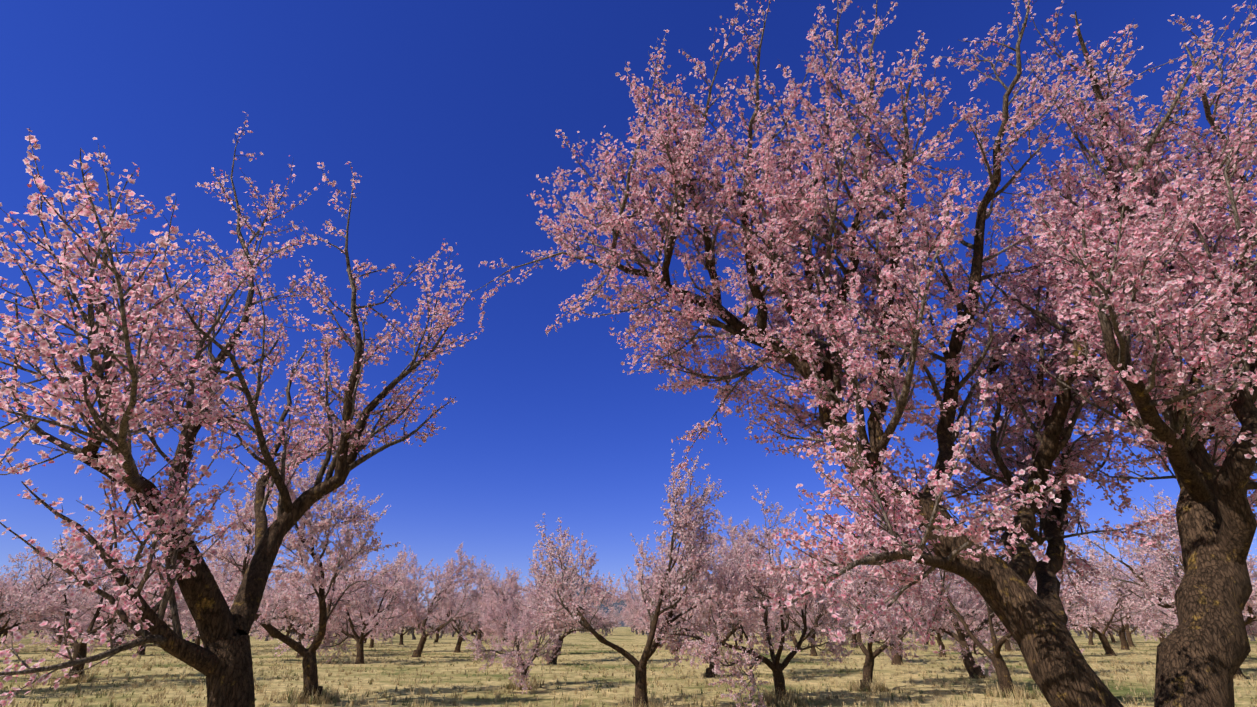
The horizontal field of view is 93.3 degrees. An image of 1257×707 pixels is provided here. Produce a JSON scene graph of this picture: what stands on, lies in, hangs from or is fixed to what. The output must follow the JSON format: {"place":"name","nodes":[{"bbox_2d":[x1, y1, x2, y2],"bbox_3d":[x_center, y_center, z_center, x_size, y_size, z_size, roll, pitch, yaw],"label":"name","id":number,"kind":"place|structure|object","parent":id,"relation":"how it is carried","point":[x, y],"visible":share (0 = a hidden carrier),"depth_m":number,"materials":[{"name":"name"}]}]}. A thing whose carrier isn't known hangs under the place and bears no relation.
{"place":"outdoors","nodes":[
{"label":"outdoors","id":0,"kind":"place"},
{"bbox_2d":[0,627,1256,706],"bbox_3d":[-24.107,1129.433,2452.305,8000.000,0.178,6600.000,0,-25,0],"label":"ground","id":1,"kind":"structure","parent":0,"point":[622,636],"depth_m":18.27,"materials":[{"name":"green plant"}]},
{"bbox_2d":[0,571,43,643],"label":"almond tree","id":2,"kind":"object","parent":1,"relation":"on","point":[5,633],"visible":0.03,"depth_m":49.15,"materials":[{"name":"pink plant"}]},
{"bbox_2d":[0,577,49,635],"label":"almond tree","id":3,"kind":"object","parent":1,"relation":"on","point":[17,622],"visible":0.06,"depth_m":41.69,"materials":[{"name":"pink plant"}]},
{"bbox_2d":[0,545,71,649],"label":"almond tree","id":4,"kind":"object","parent":1,"relation":"on","point":[5,588],"visible":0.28,"depth_m":37.28,"materials":[{"name":"pink plant"}]},
{"bbox_2d":[0,516,100,631],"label":"almond tree","id":5,"kind":"object","parent":1,"relation":"on","point":[40,601],"visible":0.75,"depth_m":14.17,"materials":[{"name":"pink plant"}]},
{"bbox_2d":[31,574,101,642],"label":"almond tree","id":6,"kind":"object","parent":1,"relation":"on","point":[58,627],"visible":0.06,"depth_m":54.39,"materials":[{"name":"pink plant"}]},
{"bbox_2d":[57,579,116,644],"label":"almond tree","id":7,"kind":"object","parent":1,"relation":"on","point":[61,640],"visible":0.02,"depth_m":48.24,"materials":[{"name":"pink plant"}]},
{"bbox_2d":[0,524,210,681],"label":"almond tree","id":8,"kind":"object","parent":1,"relation":"on","point":[80,648],"visible":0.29,"depth_m":16.23,"materials":[{"name":"pink plant"}]},
{"bbox_2d":[72,557,158,646],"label":"almond tree","id":9,"kind":"object","parent":1,"relation":"on","point":[88,592],"visible":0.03,"depth_m":43.20,"materials":[{"name":"pink plant"}]},
{"bbox_2d":[70,578,167,646],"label":"almond tree","id":10,"kind":"object","parent":1,"relation":"on","point":[134,636],"visible":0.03,"depth_m":36.96,"materials":[{"name":"pink plant"}]},
{"bbox_2d":[65,553,196,655],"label":"almond tree","id":11,"kind":"object","parent":1,"relation":"on","point":[86,622],"visible":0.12,"depth_m":29.94,"materials":[{"name":"pink plant"}]},
{"bbox_2d":[106,604,189,625],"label":"almond tree","id":12,"kind":"object","parent":1,"relation":"on","point":[178,613],"visible":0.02,"depth_m":47.50,"materials":[{"name":"pink plant"}]},
{"bbox_2d":[179,604,228,644],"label":"almond tree","id":13,"kind":"object","parent":1,"relation":"on","point":[197,640],"visible":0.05,"depth_m":42.69,"materials":[{"name":"pink plant"}]},
{"bbox_2d":[185,585,273,633],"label":"almond tree","id":14,"kind":"object","parent":1,"relation":"on","point":[195,625],"visible":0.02,"depth_m":47.87,"materials":[{"name":"pink plant"}]},
{"bbox_2d":[0,112,480,706],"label":"almond tree","id":15,"kind":"object","parent":1,"relation":"on","point":[220,660],"visible":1,"depth_m":3.86,"materials":[{"name":"pink plant"}]},
{"bbox_2d":[198,518,325,635],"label":"almond tree","id":16,"kind":"object","parent":1,"relation":"on","point":[225,579],"visible":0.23,"depth_m":24.80,"materials":[{"name":"pink plant"}]},
{"bbox_2d":[252,606,280,640],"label":"almond tree","id":17,"kind":"object","parent":1,"relation":"on","point":[266,638],"visible":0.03,"depth_m":60.62,"materials":[{"name":"pink plant"}]},
{"bbox_2d":[255,569,310,643],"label":"almond tree","id":18,"kind":"object","parent":1,"relation":"on","point":[272,601],"visible":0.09,"depth_m":42.67,"materials":[{"name":"pink plant"}]},
{"bbox_2d":[169,428,403,701],"bbox_3d":[-6.745,4.529,12.557,4.570,5.217,4.951,16,-29,-31],"label":"almond tree","id":19,"kind":"object","parent":1,"relation":"on","point":[327,603],"visible":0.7,"depth_m":11.68,"materials":[{"name":"pink plant"}]},
{"bbox_2d":[269,585,313,640],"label":"almond tree","id":20,"kind":"object","parent":1,"relation":"on","point":[288,633],"visible":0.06,"depth_m":55.50,"materials":[{"name":"pink plant"}]},
{"bbox_2d":[249,560,382,657],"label":"almond tree","id":21,"kind":"object","parent":1,"relation":"on","point":[358,629],"visible":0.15,"depth_m":29.94,"materials":[{"name":"pink plant"}]},
{"bbox_2d":[308,553,402,651],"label":"almond tree","id":22,"kind":"object","parent":1,"relation":"on","point":[374,593],"visible":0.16,"depth_m":36.17,"materials":[{"name":"pink plant"}]},
{"bbox_2d":[302,532,428,663],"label":"almond tree","id":23,"kind":"object","parent":1,"relation":"on","point":[390,597],"visible":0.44,"depth_m":24.53,"materials":[{"name":"pink plant"}]},
{"bbox_2d":[351,596,410,647],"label":"almond tree","id":24,"kind":"object","parent":1,"relation":"on","point":[391,630],"visible":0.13,"depth_m":42.40,"materials":[{"name":"pink plant"}]},
{"bbox_2d":[375,589,432,644],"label":"almond tree","id":25,"kind":"object","parent":1,"relation":"on","point":[402,633],"visible":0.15,"depth_m":48.04,"materials":[{"name":"pink plant"}]},
{"bbox_2d":[402,594,438,639],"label":"almond tree","id":26,"kind":"object","parent":1,"relation":"on","point":[413,635],"visible":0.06,"depth_m":67.52,"materials":[{"name":"pink plant"}]},
{"bbox_2d":[378,543,485,656],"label":"almond tree","id":27,"kind":"object","parent":1,"relation":"on","point":[416,620],"visible":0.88,"depth_m":30.83,"materials":[{"name":"pink plant"}]},
{"bbox_2d":[421,607,442,638],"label":"almond tree","id":28,"kind":"object","parent":1,"relation":"on","point":[430,637],"visible":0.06,"depth_m":72.45,"materials":[{"name":"pink plant"}]},
{"bbox_2d":[406,585,462,642],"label":"almond tree","id":29,"kind":"object","parent":1,"relation":"on","point":[436,639],"visible":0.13,"depth_m":54.11,"materials":[{"name":"pink plant"}]},
{"bbox_2d":[428,606,458,637],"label":"almond tree","id":30,"kind":"object","parent":1,"relation":"on","point":[441,634],"visible":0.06,"depth_m":78.93,"materials":[{"name":"pink plant"}]},
{"bbox_2d":[454,612,471,640],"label":"almond tree","id":31,"kind":"object","parent":1,"relation":"on","point":[459,620],"visible":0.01,"depth_m":61.50,"materials":[{"name":"pink plant"}]},
{"bbox_2d":[424,559,509,652],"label":"almond tree","id":32,"kind":"object","parent":1,"relation":"on","point":[460,639],"visible":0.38,"depth_m":36.08,"materials":[{"name":"pink plant"}]},
{"bbox_2d":[456,555,524,646],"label":"almond tree","id":33,"kind":"object","parent":1,"relation":"on","point":[479,583],"visible":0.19,"depth_m":43.49,"materials":[{"name":"pink plant"}]},
{"bbox_2d":[467,575,531,641],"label":"almond tree","id":34,"kind":"object","parent":1,"relation":"on","point":[503,578],"visible":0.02,"depth_m":55.25,"materials":[{"name":"pink plant"}]},
{"bbox_2d":[470,591,533,643],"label":"almond tree","id":35,"kind":"object","parent":1,"relation":"on","point":[517,614],"visible":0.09,"depth_m":48.33,"materials":[{"name":"pink plant"}]},
{"bbox_2d":[461,564,570,693],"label":"almond tree","id":36,"kind":"object","parent":1,"relation":"on","point":[515,632],"visible":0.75,"depth_m":14.71,"materials":[{"name":"pink plant"}]},
{"bbox_2d":[473,533,623,663],"bbox_3d":[-3.654,9.997,24.503,5.124,5.351,6.551,-19,-31,35],"label":"almond tree","id":37,"kind":"object","parent":1,"relation":"on","point":[593,587],"visible":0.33,"depth_m":24.69,"materials":[{"name":"pink plant"}]},
{"bbox_2d":[520,569,626,654],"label":"almond tree","id":38,"kind":"object","parent":1,"relation":"on","point":[607,622],"visible":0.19,"depth_m":32.71,"materials":[{"name":"pink plant"}]},
{"bbox_2d":[594,612,618,635],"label":"almond tree","id":39,"kind":"object","parent":1,"relation":"on","point":[608,626],"visible":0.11,"depth_m":97.67,"materials":[{"name":"pink plant"}]},
{"bbox_2d":[592,603,621,628],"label":"almond tree","id":40,"kind":"object","parent":1,"relation":"on","point":[609,611],"visible":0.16,"depth_m":110.44,"materials":[{"name":"pink plant"}]},
{"bbox_2d":[595,607,621,635],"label":"almond tree","id":41,"kind":"object","parent":1,"relation":"on","point":[606,634],"visible":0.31,"depth_m":92.94,"materials":[{"name":"pink plant"}]},
{"bbox_2d":[0,641,1256,706],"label":"grass tufts","id":42,"kind":"object","parent":1,"relation":"on","point":[790,700],"visible":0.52,"depth_m":14.45,"materials":[{"name":"green plant"}]},
{"bbox_2d":[513,449,749,706],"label":"almond tree","id":43,"kind":"object","parent":1,"relation":"on","point":[565,604],"visible":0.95,"depth_m":11.37,"materials":[{"name":"pink plant"}]},
{"bbox_2d":[624,612,639,633],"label":"almond tree","id":44,"kind":"object","parent":1,"relation":"on","point":[634,625],"visible":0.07,"depth_m":116.27,"materials":[{"name":"pink plant"}]},
{"bbox_2d":[616,556,676,647],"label":"almond tree","id":45,"kind":"object","parent":1,"relation":"on","point":[626,598],"visible":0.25,"depth_m":43.21,"materials":[{"name":"pink plant"}]},
{"bbox_2d":[610,571,691,627],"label":"almond tree","id":46,"kind":"object","parent":1,"relation":"on","point":[618,599],"visible":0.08,"depth_m":54.46,"materials":[{"name":"pink plant"}]},
{"bbox_2d":[622,567,716,649],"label":"almond tree","id":47,"kind":"object","parent":1,"relation":"on","point":[634,605],"visible":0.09,"depth_m":38.30,"materials":[{"name":"pink plant"}]},
{"bbox_2d":[638,570,741,654],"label":"almond tree","id":48,"kind":"object","parent":1,"relation":"on","point":[676,650],"visible":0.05,"depth_m":31.49,"materials":[{"name":"pink plant"}]},
{"bbox_2d":[690,616,708,637],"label":"almond tree","id":49,"kind":"object","parent":1,"relation":"on","point":[706,634],"visible":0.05,"depth_m":74.13,"materials":[{"name":"pink plant"}]},
{"bbox_2d":[623,519,795,676],"bbox_3d":[2.522,7.658,18.778,5.002,4.908,4.694,19,-31,-35],"label":"almond tree","id":50,"kind":"object","parent":1,"relation":"on","point":[709,671],"visible":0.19,"depth_m":18.40,"materials":[{"name":"pink plant"}]},
{"bbox_2d":[669,517,771,662],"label":"almond tree","id":51,"kind":"object","parent":1,"relation":"on","point":[702,614],"visible":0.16,"depth_m":24.64,"materials":[{"name":"pink plant"}]},
{"bbox_2d":[709,596,742,642],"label":"almond tree","id":52,"kind":"object","parent":1,"relation":"on","point":[741,637],"visible":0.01,"depth_m":54.20,"materials":[{"name":"pink plant"}]},
{"bbox_2d":[636,485,865,706],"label":"almond tree","id":53,"kind":"object","parent":1,"relation":"on","point":[776,582],"visible":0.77,"depth_m":11.25,"materials":[{"name":"pink plant"}]},
{"bbox_2d":[752,566,795,647],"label":"almond tree","id":54,"kind":"object","parent":1,"relation":"on","point":[764,628],"depth_m":41.95,"materials":[{"name":"pink plant"}]},
{"bbox_2d":[753,574,809,651],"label":"almond tree","id":55,"kind":"object","parent":1,"relation":"on","point":[794,640],"visible":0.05,"depth_m":35.79,"materials":[{"name":"pink plant"}]},
{"bbox_2d":[764,557,843,655],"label":"almond tree","id":56,"kind":"object","parent":1,"relation":"on","point":[813,652],"visible":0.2,"depth_m":31.03,"materials":[{"name":"pink plant"}]},
{"bbox_2d":[789,612,819,640],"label":"almond tree","id":57,"kind":"object","parent":1,"relation":"on","point":[798,620],"visible":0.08,"depth_m":55.78,"materials":[{"name":"pink plant"}]},
{"bbox_2d":[799,583,861,643],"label":"almond tree","id":58,"kind":"object","parent":1,"relation":"on","point":[841,611],"visible":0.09,"depth_m":48.88,"materials":[{"name":"pink plant"}]},
{"bbox_2d":[803,570,891,647],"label":"almond tree","id":59,"kind":"object","parent":1,"relation":"on","point":[853,637],"visible":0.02,"depth_m":41.81,"materials":[{"name":"pink plant"}]},
{"bbox_2d":[441,0,1256,706],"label":"almond tree","id":60,"kind":"object","parent":1,"relation":"on","point":[1149,260],"visible":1,"depth_m":5.15,"materials":[{"name":"pink plant"}]},
{"bbox_2d":[844,582,931,650],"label":"almond tree","id":61,"kind":"object","parent":1,"relation":"on","point":[864,637],"visible":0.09,"depth_m":38.63,"materials":[{"name":"pink plant"}]},
{"bbox_2d":[813,515,969,689],"bbox_3d":[6.175,5.989,14.794,3.974,4.536,4.305,4,-25,-9],"label":"almond tree","id":62,"kind":"object","parent":1,"relation":"on","point":[861,587],"visible":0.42,"depth_m":14.20,"materials":[{"name":"pink plant"}]},
{"bbox_2d":[817,512,986,664],"bbox_3d":[11.873,9.818,25.165,7.404,6.328,4.088,6,-25,-12],"label":"almond tree","id":63,"kind":"object","parent":1,"relation":"on","point":[897,658],"visible":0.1,"depth_m":24.73,"materials":[{"name":"pink plant"}]},
{"bbox_2d":[876,569,986,656],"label":"almond tree","id":64,"kind":"object","parent":1,"relation":"on","point":[938,639],"visible":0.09,"depth_m":30.04,"materials":[{"name":"pink plant"}]},
{"bbox_2d":[924,622,954,644],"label":"almond tree","id":65,"kind":"object","parent":1,"relation":"on","point":[948,624],"visible":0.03,"depth_m":48.45,"materials":[{"name":"pink plant"}]},
{"bbox_2d":[851,512,1066,678],"bbox_3d":[10.218,7.140,18.830,5.956,5.725,5.249,13,-28,-26],"label":"almond tree","id":66,"kind":"object","parent":1,"relation":"on","point":[960,637],"visible":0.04,"depth_m":17.77,"materials":[{"name":"pink plant"}]},
{"bbox_2d":[962,613,1010,643],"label":"almond tree","id":67,"kind":"object","parent":1,"relation":"on","point":[987,630],"visible":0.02,"depth_m":49.35,"materials":[{"name":"pink plant"}]},
{"bbox_2d":[963,578,1019,651],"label":"almond tree","id":68,"kind":"object","parent":1,"relation":"on","point":[1007,646],"visible":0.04,"depth_m":37.07,"materials":[{"name":"pink plant"}]},
{"bbox_2d":[891,543,1116,697],"bbox_3d":[8.872,5.631,13.453,3.684,4.078,5.028,6,-25,-13],"label":"almond tree","id":69,"kind":"object","parent":1,"relation":"on","point":[999,665],"visible":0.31,"depth_m":13.70,"materials":[{"name":"pink plant"}]},
{"bbox_2d":[946,538,1118,634],"bbox_3d":[16.205,9.956,24.210,6.136,5.064,3.738,-5,-25,10],"label":"almond tree","id":70,"kind":"object","parent":1,"relation":"on","point":[1104,609],"visible":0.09,"depth_m":23.14,"materials":[{"name":"pink plant"}]},
{"bbox_2d":[1033,574,1115,633],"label":"almond tree","id":71,"kind":"object","parent":1,"relation":"on","point":[1102,618],"visible":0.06,"depth_m":41.95,"materials":[{"name":"pink plant"}]},
{"bbox_2d":[1064,595,1124,644],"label":"almond tree","id":72,"kind":"object","parent":1,"relation":"on","point":[1090,638],"visible":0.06,"depth_m":48.67,"materials":[{"name":"pink plant"}]},
{"bbox_2d":[1061,555,1155,649],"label":"almond tree","id":73,"kind":"object","parent":1,"relation":"on","point":[1123,640],"visible":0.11,"depth_m":36.79,"materials":[{"name":"pink plant"}]},
{"bbox_2d":[1091,591,1125,642],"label":"almond tree","id":74,"kind":"object","parent":1,"relation":"on","point":[1112,639],"visible":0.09,"depth_m":54.43,"materials":[{"name":"pink plant"}]},
{"bbox_2d":[1058,554,1159,655],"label":"almond tree","id":75,"kind":"object","parent":1,"relation":"on","point":[1108,649],"visible":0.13,"depth_m":30.05,"materials":[{"name":"pink plant"}]},
{"bbox_2d":[1073,592,1164,646],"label":"almond tree","id":76,"kind":"object","parent":1,"relation":"on","point":[1129,638],"visible":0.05,"depth_m":43.46,"materials":[{"name":"pink plant"}]},
{"bbox_2d":[1107,599,1139,639],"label":"almond tree","id":77,"kind":"object","parent":1,"relation":"on","point":[1131,629],"visible":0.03,"depth_m":68.71,"materials":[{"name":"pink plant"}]},
{"bbox_2d":[1114,597,1169,638],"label":"almond tree","id":78,"kind":"object","parent":1,"relation":"on","point":[1144,625],"visible":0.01,"depth_m":55.65,"materials":[{"name":"pink plant"}]},
{"bbox_2d":[1117,605,1178,642],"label":"almond tree","id":79,"kind":"object","parent":1,"relation":"on","point":[1160,634],"visible":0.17,"depth_m":49.15,"materials":[{"name":"pink plant"}]},
{"bbox_2d":[1064,484,1256,678],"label":"almond tree","id":80,"kind":"object","parent":1,"relation":"on","point":[1170,530],"visible":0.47,"depth_m":19.23,"materials":[{"name":"pink plant"}]},
{"bbox_2d":[1110,528,1256,645],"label":"almond tree","id":81,"kind":"object","parent":1,"relation":"on","point":[1175,621],"visible":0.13,"depth_m":25.30,"materials":[{"name":"pink plant"}]},
{"bbox_2d":[1154,597,1256,655],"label":"almond tree","id":82,"kind":"object","parent":1,"relation":"on","point":[1243,615],"visible":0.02,"depth_m":30.82,"materials":[{"name":"pink plant"}]},
{"bbox_2d":[1247,623,1256,640],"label":"almond tree","id":83,"kind":"object","parent":1,"relation":"on","point":[1252,638],"depth_m":61.55,"materials":[{"name":"pink plant"}]},
{"bbox_2d":[0,0,1256,615],"label":"sky","id":84,"kind":"structure","parent":0,"point":[448,113],"materials":[{"name":"blue"}]},
{"bbox_2d":[410,567,853,626],"bbox_3d":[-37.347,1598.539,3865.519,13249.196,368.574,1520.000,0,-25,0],"label":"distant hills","id":85,"kind":"structure","parent":0,"point":[616,604],"depth_m":3514.58,"materials":[{"name":"pink plant"}]}
]}

